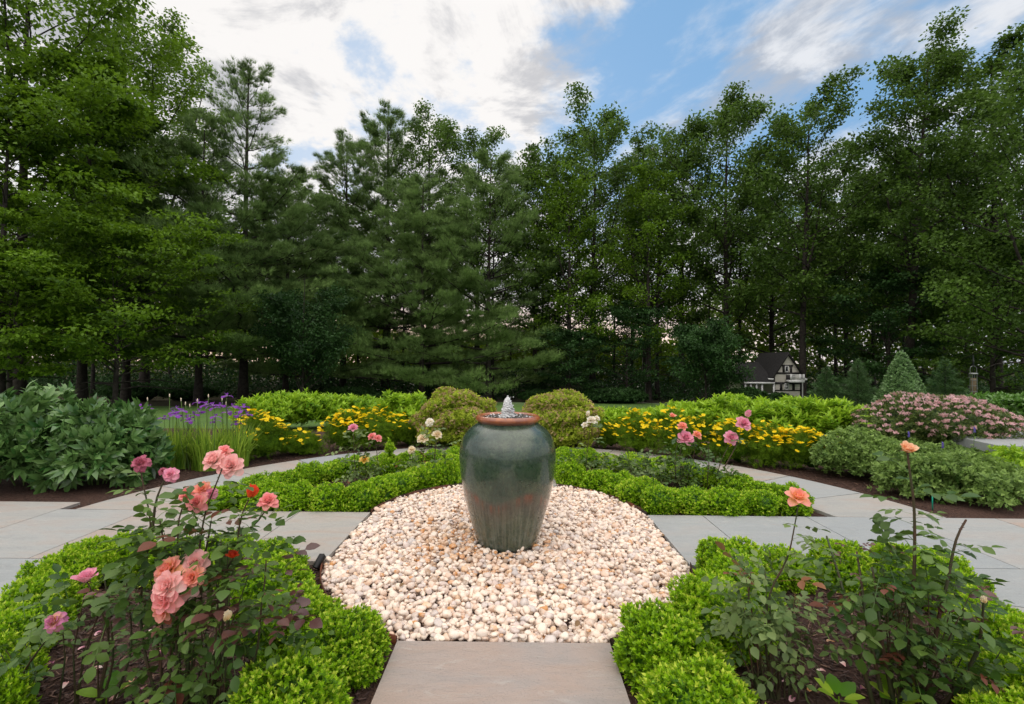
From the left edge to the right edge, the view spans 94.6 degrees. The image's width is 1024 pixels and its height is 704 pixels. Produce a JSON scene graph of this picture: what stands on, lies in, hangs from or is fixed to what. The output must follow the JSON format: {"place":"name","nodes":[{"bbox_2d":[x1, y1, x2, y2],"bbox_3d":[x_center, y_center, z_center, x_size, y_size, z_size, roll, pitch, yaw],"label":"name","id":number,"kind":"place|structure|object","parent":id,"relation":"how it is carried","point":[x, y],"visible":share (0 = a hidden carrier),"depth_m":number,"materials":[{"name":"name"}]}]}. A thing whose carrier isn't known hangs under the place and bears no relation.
{"place":"outdoors","nodes":[
{"label":"outdoors","id":0,"kind":"place"},
{"bbox_2d":[140,402,761,432],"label":"lawn","id":1,"kind":"structure","parent":0,"point":[161,411],"depth_m":15.56,"materials":[{"name":"green plant"}]},
{"bbox_2d":[0,247,118,390],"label":"beech tree","id":2,"kind":"object","parent":1,"relation":"on","point":[24,263],"visible":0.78,"depth_m":15.98,"materials":[{"name":"green plant"}]},
{"bbox_2d":[0,80,157,393],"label":"beech tree","id":3,"kind":"object","parent":1,"relation":"on","point":[32,108],"visible":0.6,"depth_m":17.68,"materials":[{"name":"green plant"}]},
{"bbox_2d":[0,0,202,396],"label":"deciduous tree","id":4,"kind":"object","parent":1,"relation":"on","point":[93,35],"visible":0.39,"depth_m":21.81,"materials":[{"name":"green plant"}]},
{"bbox_2d":[0,29,233,401],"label":"beech tree","id":5,"kind":"object","parent":1,"relation":"on","point":[92,65],"visible":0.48,"depth_m":19.90,"materials":[{"name":"green plant"}]},
{"bbox_2d":[0,190,263,404],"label":"beech tree","id":6,"kind":"object","parent":1,"relation":"on","point":[130,239],"visible":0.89,"depth_m":17.76,"materials":[{"name":"green plant"}]},
{"bbox_2d":[245,279,365,392],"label":"tree","id":7,"kind":"object","parent":1,"relation":"on","point":[288,311],"visible":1,"depth_m":22.46,"materials":[{"name":"green plant"}]},
{"bbox_2d":[532,327,613,390],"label":"beech tree","id":8,"kind":"object","parent":1,"relation":"on","point":[570,334],"visible":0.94,"depth_m":28.63,"materials":[{"name":"green plant"}]},
{"bbox_2d":[666,314,757,400],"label":"tree","id":9,"kind":"object","parent":1,"relation":"on","point":[705,347],"visible":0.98,"depth_m":22.80,"materials":[{"name":"green plant"}]},
{"bbox_2d":[805,264,985,393],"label":"beech tree","id":10,"kind":"object","parent":1,"relation":"on","point":[885,284],"visible":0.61,"depth_m":24.41,"materials":[{"name":"green plant"}]},
{"bbox_2d":[820,5,1021,377],"bbox_3d":[20.560,-6.691,23.975,8.118,19.266,7.872,1,-1,-30],"label":"deciduous tree","id":11,"kind":"object","parent":1,"relation":"on","point":[901,73],"visible":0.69,"depth_m":23.42,"materials":[{"name":"green plant"}]},
{"bbox_2d":[837,138,1023,393],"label":"deciduous tree","id":12,"kind":"object","parent":1,"relation":"on","point":[926,254],"visible":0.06,"depth_m":26.20,"materials":[{"name":"green plant"}]},
{"bbox_2d":[852,21,1023,386],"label":"beech tree","id":13,"kind":"object","parent":1,"relation":"on","point":[991,63],"visible":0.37,"depth_m":22.68,"materials":[{"name":"green plant"}]},
{"bbox_2d":[886,38,1023,369],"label":"deciduous tree","id":14,"kind":"object","parent":1,"relation":"on","point":[993,167],"visible":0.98,"depth_m":18.48,"materials":[{"name":"green plant"}]},
{"bbox_2d":[898,229,1023,394],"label":"beech tree","id":15,"kind":"object","parent":1,"relation":"on","point":[991,375],"visible":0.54,"depth_m":20.93,"materials":[{"name":"green plant"}]},
{"bbox_2d":[0,446,1023,703],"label":"path","id":16,"kind":"structure","parent":0,"point":[482,672],"depth_m":4.09,"materials":[{"name":"grey concrete"}]},
{"bbox_2d":[0,428,1023,703],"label":"mulch bed","id":17,"kind":"object","parent":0,"point":[84,494],"visible":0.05,"depth_m":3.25,"materials":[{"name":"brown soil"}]},
{"bbox_2d":[0,664,41,703],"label":"boxwood shrub","id":18,"kind":"object","parent":17,"relation":"on","point":[13,689],"visible":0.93,"depth_m":1.92,"materials":[{"name":"green plant"}]},
{"bbox_2d":[0,599,68,664],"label":"boxwood shrub","id":19,"kind":"object","parent":17,"relation":"on","point":[16,620],"visible":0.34,"depth_m":2.43,"materials":[{"name":"green plant"}]},
{"bbox_2d":[0,569,83,622],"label":"boxwood shrub","id":20,"kind":"object","parent":17,"relation":"on","point":[36,588],"visible":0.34,"depth_m":2.74,"materials":[{"name":"green plant"}]},
{"bbox_2d":[0,379,88,488],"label":"peony plant","id":21,"kind":"object","parent":17,"relation":"on","point":[32,403],"visible":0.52,"depth_m":5.55,"materials":[{"name":"green plant"}]},
{"bbox_2d":[15,546,106,602],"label":"boxwood shrub","id":22,"kind":"object","parent":17,"relation":"on","point":[74,561],"visible":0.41,"depth_m":3.05,"materials":[{"name":"green plant"}]},
{"bbox_2d":[0,557,154,703],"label":"rose bush","id":23,"kind":"object","parent":17,"relation":"on","point":[50,627],"visible":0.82,"depth_m":2.06,"materials":[{"name":"green plant"}]},
{"bbox_2d":[13,393,175,494],"bbox_3d":[-5.190,1.133,5.957,1.659,1.235,1.429,0,-1,0],"label":"peony plant","id":24,"kind":"object","parent":17,"relation":"on","point":[95,439],"visible":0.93,"depth_m":5.62,"materials":[{"name":"green plant"}]},
{"bbox_2d":[168,394,245,471],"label":"iris clump","id":25,"kind":"object","parent":17,"relation":"on","point":[200,448],"visible":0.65,"depth_m":6.62,"materials":[{"name":"green plant"}]},
{"bbox_2d":[90,445,336,703],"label":"rose bush","id":26,"kind":"object","parent":17,"relation":"on","point":[184,575],"visible":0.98,"depth_m":2.04,"materials":[{"name":"green plant"}]},
{"bbox_2d":[209,393,262,466],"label":"iris clump","id":27,"kind":"object","parent":17,"relation":"on","point":[243,448],"visible":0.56,"depth_m":6.86,"materials":[{"name":"green plant"}]},
{"bbox_2d":[230,408,300,460],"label":"coreopsis plant","id":28,"kind":"object","parent":17,"relation":"on","point":[271,433],"visible":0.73,"depth_m":7.36,"materials":[{"name":"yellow plant"}]},
{"bbox_2d":[230,551,315,621],"bbox_3d":[-1.513,1.469,3.021,0.542,0.361,0.554,0,-1,33],"label":"boxwood shrub","id":29,"kind":"object","parent":17,"relation":"on","point":[251,589],"visible":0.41,"depth_m":2.94,"materials":[{"name":"green plant"}]},
{"bbox_2d":[228,389,317,426],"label":"phlox plant","id":30,"kind":"object","parent":17,"relation":"on","point":[268,402],"visible":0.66,"depth_m":10.14,"materials":[{"name":"green plant"}]},
{"bbox_2d":[228,644,353,703],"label":"boxwood shrub","id":31,"kind":"object","parent":17,"relation":"on","point":[312,686],"visible":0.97,"depth_m":1.95,"materials":[{"name":"green plant"}]},
{"bbox_2d":[240,578,346,655],"bbox_3d":[-1.234,1.483,2.668,0.611,0.336,0.510,0,-1,28],"label":"boxwood shrub","id":32,"kind":"object","parent":17,"relation":"on","point":[320,602],"visible":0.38,"depth_m":2.60,"materials":[{"name":"green plant"}]},
{"bbox_2d":[271,387,340,425],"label":"phlox plant","id":33,"kind":"object","parent":17,"relation":"on","point":[313,409],"visible":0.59,"depth_m":10.53,"materials":[{"name":"green plant"}]},
{"bbox_2d":[307,481,346,511],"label":"boxwood shrub","id":34,"kind":"object","parent":17,"relation":"on","point":[324,497],"visible":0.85,"depth_m":4.88,"materials":[{"name":"green plant"}]},
{"bbox_2d":[317,408,366,450],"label":"coreopsis plant","id":35,"kind":"object","parent":17,"relation":"on","point":[337,426],"visible":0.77,"depth_m":8.14,"materials":[{"name":"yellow plant"}]},
{"bbox_2d":[291,602,392,693],"bbox_3d":[-0.855,1.477,2.394,0.506,0.350,0.510,-1,-1,43],"label":"boxwood shrub","id":36,"kind":"object","parent":17,"relation":"on","point":[357,644],"visible":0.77,"depth_m":2.33,"materials":[{"name":"green plant"}]},
{"bbox_2d":[339,480,380,511],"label":"boxwood shrub","id":37,"kind":"object","parent":17,"relation":"on","point":[359,496],"visible":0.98,"depth_m":4.91,"materials":[{"name":"green plant"}]},
{"bbox_2d":[325,423,402,486],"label":"rose bush","id":38,"kind":"object","parent":17,"relation":"on","point":[364,458],"visible":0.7,"depth_m":5.83,"materials":[{"name":"green plant"}]},
{"bbox_2d":[343,404,412,449],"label":"coreopsis plant","id":39,"kind":"object","parent":17,"relation":"on","point":[384,427],"visible":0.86,"depth_m":8.21,"materials":[{"name":"green plant"}]},
{"bbox_2d":[368,389,427,421],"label":"phlox plant","id":40,"kind":"object","parent":17,"relation":"on","point":[399,403],"visible":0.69,"depth_m":10.37,"materials":[{"name":"green plant"}]},
{"bbox_2d":[408,386,496,446],"bbox_3d":[-1.020,1.179,8.644,1.706,1.128,1.553,0,-1,0],"label":"gold spirea","id":41,"kind":"object","parent":17,"relation":"on","point":[453,411],"visible":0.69,"depth_m":8.23,"materials":[{"name":"green plant"}]},
{"bbox_2d":[520,388,604,447],"bbox_3d":[0.839,1.210,8.641,1.572,1.079,1.530,1,-1,-26],"label":"gold spirea","id":42,"kind":"object","parent":17,"relation":"on","point":[561,413],"visible":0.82,"depth_m":8.20,"materials":[{"name":"green plant"}]},
{"bbox_2d":[612,408,660,452],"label":"coreopsis plant","id":43,"kind":"object","parent":17,"relation":"on","point":[634,439],"visible":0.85,"depth_m":8.05,"materials":[{"name":"green plant"}]},
{"bbox_2d":[586,443,688,486],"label":"rose bush","id":44,"kind":"object","parent":17,"relation":"on","point":[630,468],"visible":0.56,"depth_m":5.96,"materials":[{"name":"green plant"}]},
{"bbox_2d":[639,484,682,514],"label":"boxwood shrub","id":45,"kind":"object","parent":17,"relation":"on","point":[658,499],"visible":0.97,"depth_m":4.87,"materials":[{"name":"green plant"}]},
{"bbox_2d":[610,596,739,695],"bbox_3d":[0.793,1.483,2.387,0.583,0.344,0.647,1,-1,-37],"label":"boxwood shrub","id":46,"kind":"object","parent":17,"relation":"on","point":[652,636],"visible":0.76,"depth_m":2.32,"materials":[{"name":"green plant"}]},
{"bbox_2d":[639,405,719,458],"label":"coreopsis plant","id":47,"kind":"object","parent":17,"relation":"on","point":[668,434],"visible":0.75,"depth_m":7.67,"materials":[{"name":"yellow plant"}]},
{"bbox_2d":[645,412,730,488],"bbox_3d":[2.236,1.303,5.886,1.105,1.090,0.716,0,-1,0],"label":"rose bush","id":48,"kind":"object","parent":17,"relation":"on","point":[685,437],"visible":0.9,"depth_m":5.86,"materials":[{"name":"green plant"}]},
{"bbox_2d":[635,650,759,703],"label":"boxwood shrub","id":49,"kind":"object","parent":17,"relation":"on","point":[698,682],"visible":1,"depth_m":1.94,"materials":[{"name":"green plant"}]},
{"bbox_2d":[659,568,778,669],"bbox_3d":[1.135,1.457,2.637,0.563,0.442,0.591,2,-2,-45],"label":"boxwood shrub","id":50,"kind":"object","parent":17,"relation":"on","point":[692,596],"visible":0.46,"depth_m":2.56,"materials":[{"name":"green plant"}]},
{"bbox_2d":[683,391,762,433],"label":"phlox plant","id":51,"kind":"object","parent":17,"relation":"on","point":[715,404],"visible":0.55,"depth_m":9.55,"materials":[{"name":"green plant"}]},
{"bbox_2d":[704,485,751,516],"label":"boxwood shrub","id":52,"kind":"object","parent":17,"relation":"on","point":[729,502],"visible":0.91,"depth_m":4.84,"materials":[{"name":"green plant"}]},
{"bbox_2d":[703,418,764,464],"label":"coreopsis plant","id":53,"kind":"object","parent":17,"relation":"on","point":[719,445],"visible":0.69,"depth_m":7.28,"materials":[{"name":"green plant"}]},
{"bbox_2d":[693,535,781,585],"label":"boxwood shrub","id":54,"kind":"object","parent":17,"relation":"on","point":[708,548],"visible":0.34,"depth_m":3.36,"materials":[{"name":"green plant"}]},
{"bbox_2d":[695,552,785,631],"bbox_3d":[1.430,1.480,2.993,0.604,0.385,0.551,1,-1,-25],"label":"boxwood shrub","id":55,"kind":"object","parent":17,"relation":"on","point":[720,564],"visible":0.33,"depth_m":2.95,"materials":[{"name":"green plant"}]},
{"bbox_2d":[724,393,808,434],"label":"phlox plant","id":56,"kind":"object","parent":17,"relation":"on","point":[766,410],"visible":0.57,"depth_m":9.29,"materials":[{"name":"green plant"}]},
{"bbox_2d":[741,420,802,468],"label":"coreopsis plant","id":57,"kind":"object","parent":17,"relation":"on","point":[772,449],"visible":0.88,"depth_m":7.06,"materials":[{"name":"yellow plant"}]},
{"bbox_2d":[695,487,882,703],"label":"rose bush","id":58,"kind":"object","parent":17,"relation":"on","point":[781,618],"visible":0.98,"depth_m":2.18,"materials":[{"name":"green plant"}]},
{"bbox_2d":[760,542,817,594],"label":"boxwood shrub","id":59,"kind":"object","parent":17,"relation":"on","point":[778,553],"visible":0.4,"depth_m":3.26,"materials":[{"name":"green plant"}]},
{"bbox_2d":[779,425,840,470],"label":"coreopsis plant","id":60,"kind":"object","parent":17,"relation":"on","point":[803,442],"visible":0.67,"depth_m":6.88,"materials":[{"name":"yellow plant"}]},
{"bbox_2d":[803,395,870,438],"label":"phlox plant","id":61,"kind":"object","parent":17,"relation":"on","point":[834,413],"visible":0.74,"depth_m":8.99,"materials":[{"name":"green plant"}]},
{"bbox_2d":[804,537,874,593],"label":"boxwood shrub","id":62,"kind":"object","parent":17,"relation":"on","point":[851,566],"visible":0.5,"depth_m":3.28,"materials":[{"name":"green plant"}]},
{"bbox_2d":[808,424,910,482],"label":"leafy bush","id":63,"kind":"object","parent":17,"relation":"on","point":[855,456],"visible":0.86,"depth_m":6.41,"materials":[{"name":"green plant"}]},
{"bbox_2d":[797,441,1023,703],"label":"rose bush","id":64,"kind":"object","parent":17,"relation":"on","point":[911,652],"visible":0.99,"depth_m":2.15,"materials":[{"name":"green plant"}]},
{"bbox_2d":[866,450,965,502],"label":"leafy bush","id":65,"kind":"object","parent":17,"relation":"on","point":[885,474],"visible":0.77,"depth_m":5.53,"materials":[{"name":"green plant"}]},
{"bbox_2d":[849,390,1023,448],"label":"pink spirea","id":66,"kind":"object","parent":17,"relation":"on","point":[932,418],"visible":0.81,"depth_m":7.79,"materials":[{"name":"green plant"}]},
{"bbox_2d":[907,448,1023,510],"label":"leafy bush","id":67,"kind":"object","parent":17,"relation":"on","point":[976,473],"visible":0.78,"depth_m":5.30,"materials":[{"name":"green plant"}]},
{"bbox_2d":[940,604,1023,666],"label":"boxwood shrub","id":68,"kind":"object","parent":17,"relation":"on","point":[999,625],"visible":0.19,"depth_m":2.38,"materials":[{"name":"green plant"}]},
{"bbox_2d":[952,646,1023,702],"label":"boxwood shrub","id":69,"kind":"object","parent":17,"relation":"on","point":[1016,680],"visible":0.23,"depth_m":2.14,"materials":[{"name":"green plant"}]},
{"bbox_2d":[6,361,1017,405],"bbox_3d":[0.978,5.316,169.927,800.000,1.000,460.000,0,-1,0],"label":"ground","id":70,"kind":"structure","parent":0,"point":[157,401],"depth_m":30.86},
{"bbox_2d":[56,0,235,383],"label":"deciduous tree","id":71,"kind":"object","parent":70,"relation":"on","point":[179,106],"visible":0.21,"depth_m":29.85,"materials":[{"name":"green plant"}]},
{"bbox_2d":[56,110,236,402],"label":"beech tree","id":72,"kind":"object","parent":70,"relation":"on","point":[125,395],"visible":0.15,"depth_m":24.79,"materials":[{"name":"green plant"}]},
{"bbox_2d":[60,115,305,402],"bbox_3d":[-16.624,-4.895,25.200,13.622,15.214,11.240,0,-1,0],"label":"pine tree","id":73,"kind":"object","parent":70,"relation":"on","point":[192,152],"visible":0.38,"depth_m":24.09,"materials":[{"name":"green plant"}]},
{"bbox_2d":[109,55,373,401],"bbox_3d":[-15.109,-6.986,26.929,13.281,19.690,16.023,1,-1,-23],"label":"pine tree","id":74,"kind":"object","parent":70,"relation":"on","point":[266,161],"visible":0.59,"depth_m":25.54,"materials":[{"name":"green plant"}]},
{"bbox_2d":[163,163,423,393],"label":"pine tree","id":75,"kind":"object","parent":70,"relation":"on","point":[269,368],"visible":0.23,"depth_m":27.79,"materials":[{"name":"green plant"}]},
{"bbox_2d":[243,128,433,386],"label":"pine tree","id":76,"kind":"object","parent":70,"relation":"on","point":[334,164],"visible":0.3,"depth_m":33.11,"materials":[{"name":"green plant"}]},
{"bbox_2d":[259,97,483,389],"bbox_3d":[-9.254,-7.474,34.555,16.037,21.352,17.235,1,-1,-42],"label":"pine tree","id":77,"kind":"object","parent":70,"relation":"on","point":[379,137],"visible":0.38,"depth_m":32.30,"materials":[{"name":"green plant"}]},
{"bbox_2d":[253,172,547,401],"bbox_3d":[-6.237,-4.124,30.680,17.435,14.556,14.894,0,-1,0],"label":"pine tree","id":78,"kind":"object","parent":70,"relation":"on","point":[408,197],"visible":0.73,"depth_m":28.16,"materials":[{"name":"green plant"}]},
{"bbox_2d":[385,98,487,393],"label":"deciduous tree","id":79,"kind":"object","parent":70,"relation":"on","point":[443,135],"visible":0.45,"depth_m":35.30,"materials":[{"name":"green plant"}]},
{"bbox_2d":[350,145,612,399],"bbox_3d":[-2.374,-5.133,31.654,17.010,16.673,13.876,1,-1,-43],"label":"pine tree","id":80,"kind":"object","parent":70,"relation":"on","point":[470,279],"visible":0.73,"depth_m":29.04,"materials":[{"name":"green plant"}]},
{"bbox_2d":[432,123,534,392],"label":"deciduous tree","id":81,"kind":"object","parent":70,"relation":"on","point":[491,139],"visible":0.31,"depth_m":36.48,"materials":[{"name":"green plant"}]},
{"bbox_2d":[439,186,547,399],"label":"woodland tree","id":82,"kind":"object","parent":70,"relation":"on","point":[511,269],"visible":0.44,"depth_m":31.19,"materials":[{"name":"green plant"}]},
{"bbox_2d":[321,493,671,642],"bbox_3d":[-0.038,1.679,4.242,2.800,0.040,3.275,0,-1,0],"label":"pebble base","id":83,"kind":"object","parent":70,"relation":"on","point":[342,560],"visible":0.06,"depth_m":3.67,"materials":[{"name":"beige gravel"}]},
{"bbox_2d":[321,484,689,642],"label":"pebbles","id":84,"kind":"object","parent":83,"relation":"on","point":[360,569],"visible":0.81,"depth_m":3.45,"materials":[{"name":"beige gravel"}]},
{"bbox_2d":[459,396,555,551],"bbox_3d":[-0.038,1.006,4.082,0.832,1.252,0.832,0,-1,0],"label":"urn fountain","id":85,"kind":"object","parent":83,"relation":"on","point":[507,457],"visible":1,"depth_m":3.78,"materials":[{"name":"green ceramic"}]},
{"bbox_2d":[0,216,1023,389],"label":"wood","id":86,"kind":"object","parent":70,"relation":"on","point":[762,337],"visible":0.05,"depth_m":47.21,"materials":[{"name":"green plant"}]},
{"bbox_2d":[6,353,1023,401],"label":"undergrowth","id":87,"kind":"object","parent":70,"relation":"on","point":[218,384],"visible":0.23,"depth_m":34.75,"materials":[{"name":"green plant"}]},
{"bbox_2d":[482,142,612,388],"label":"deciduous tree","id":88,"kind":"object","parent":70,"relation":"on","point":[535,287],"visible":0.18,"depth_m":34.62,"materials":[{"name":"green plant"}]},
{"bbox_2d":[497,134,621,389],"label":"woodland tree","id":89,"kind":"object","parent":70,"relation":"on","point":[554,162],"visible":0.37,"depth_m":33.27,"materials":[{"name":"green plant"}]},
{"bbox_2d":[514,160,621,392],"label":"deciduous tree","id":90,"kind":"object","parent":70,"relation":"on","point":[579,186],"visible":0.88,"depth_m":30.40,"materials":[{"name":"green plant"}]},
{"bbox_2d":[517,81,684,387],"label":"deciduous tree","id":91,"kind":"object","parent":70,"relation":"on","point":[613,175],"visible":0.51,"depth_m":33.97,"materials":[{"name":"green plant"}]},
{"bbox_2d":[575,299,685,389],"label":"beech tree","id":92,"kind":"object","parent":70,"relation":"on","point":[620,312],"visible":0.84,"depth_m":29.43,"materials":[{"name":"green plant"}]},
{"bbox_2d":[599,135,693,389],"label":"deciduous tree","id":93,"kind":"object","parent":70,"relation":"on","point":[640,150],"visible":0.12,"depth_m":37.67,"materials":[{"name":"green plant"}]},
{"bbox_2d":[598,160,697,401],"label":"deciduous tree","id":94,"kind":"object","parent":70,"relation":"on","point":[647,199],"visible":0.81,"depth_m":30.72,"materials":[{"name":"green plant"}]},
{"bbox_2d":[594,150,724,399],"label":"woodland tree","id":95,"kind":"object","parent":70,"relation":"on","point":[653,169],"visible":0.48,"depth_m":31.91,"materials":[{"name":"green plant"}]},
{"bbox_2d":[623,127,742,393],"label":"deciduous tree","id":96,"kind":"object","parent":70,"relation":"on","point":[701,315],"visible":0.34,"depth_m":35.37,"materials":[{"name":"green plant"}]},
{"bbox_2d":[624,80,842,387],"bbox_3d":[14.760,-7.545,33.614,13.802,21.843,12.184,1,-1,-37],"label":"deciduous tree","id":97,"kind":"object","parent":70,"relation":"on","point":[719,126],"visible":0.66,"depth_m":31.85,"materials":[{"name":"green plant"}]},
{"bbox_2d":[694,159,799,357],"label":"woodland tree","id":98,"kind":"object","parent":70,"relation":"on","point":[739,266],"visible":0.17,"depth_m":33.97,"materials":[{"name":"green plant"}]},
{"bbox_2d":[725,352,806,397],"bbox_3d":[13.927,1.513,26.320,3.273,2.990,3.550,0,-1,0],"label":"playhouse","id":99,"kind":"object","parent":70,"relation":"on","point":[778,372],"visible":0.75,"depth_m":25.11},
{"bbox_2d":[693,158,851,356],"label":"deciduous tree","id":100,"kind":"object","parent":70,"relation":"on","point":[783,328],"visible":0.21,"depth_m":35.32,"materials":[{"name":"green plant"}]},
{"bbox_2d":[698,62,908,397],"bbox_3d":[16.941,-6.364,28.066,10.198,19.103,10.335,0,-1,38],"label":"deciduous tree","id":101,"kind":"object","parent":70,"relation":"on","point":[787,132],"visible":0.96,"depth_m":26.69,"materials":[{"name":"green plant"}]},
{"bbox_2d":[775,168,935,397],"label":"deciduous tree","id":102,"kind":"object","parent":70,"relation":"on","point":[845,276],"visible":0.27,"depth_m":30.62,"materials":[{"name":"green plant"}]},
{"bbox_2d":[870,350,926,407],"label":"cone shrub","id":103,"kind":"object","parent":70,"relation":"on","point":[902,375],"visible":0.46,"depth_m":17.15,"materials":[{"name":"green plant"}]},
{"bbox_2d":[0,0,1023,367],"label":"sky","id":104,"kind":"structure","parent":0,"point":[482,64],"materials":[{"name":"blue"}]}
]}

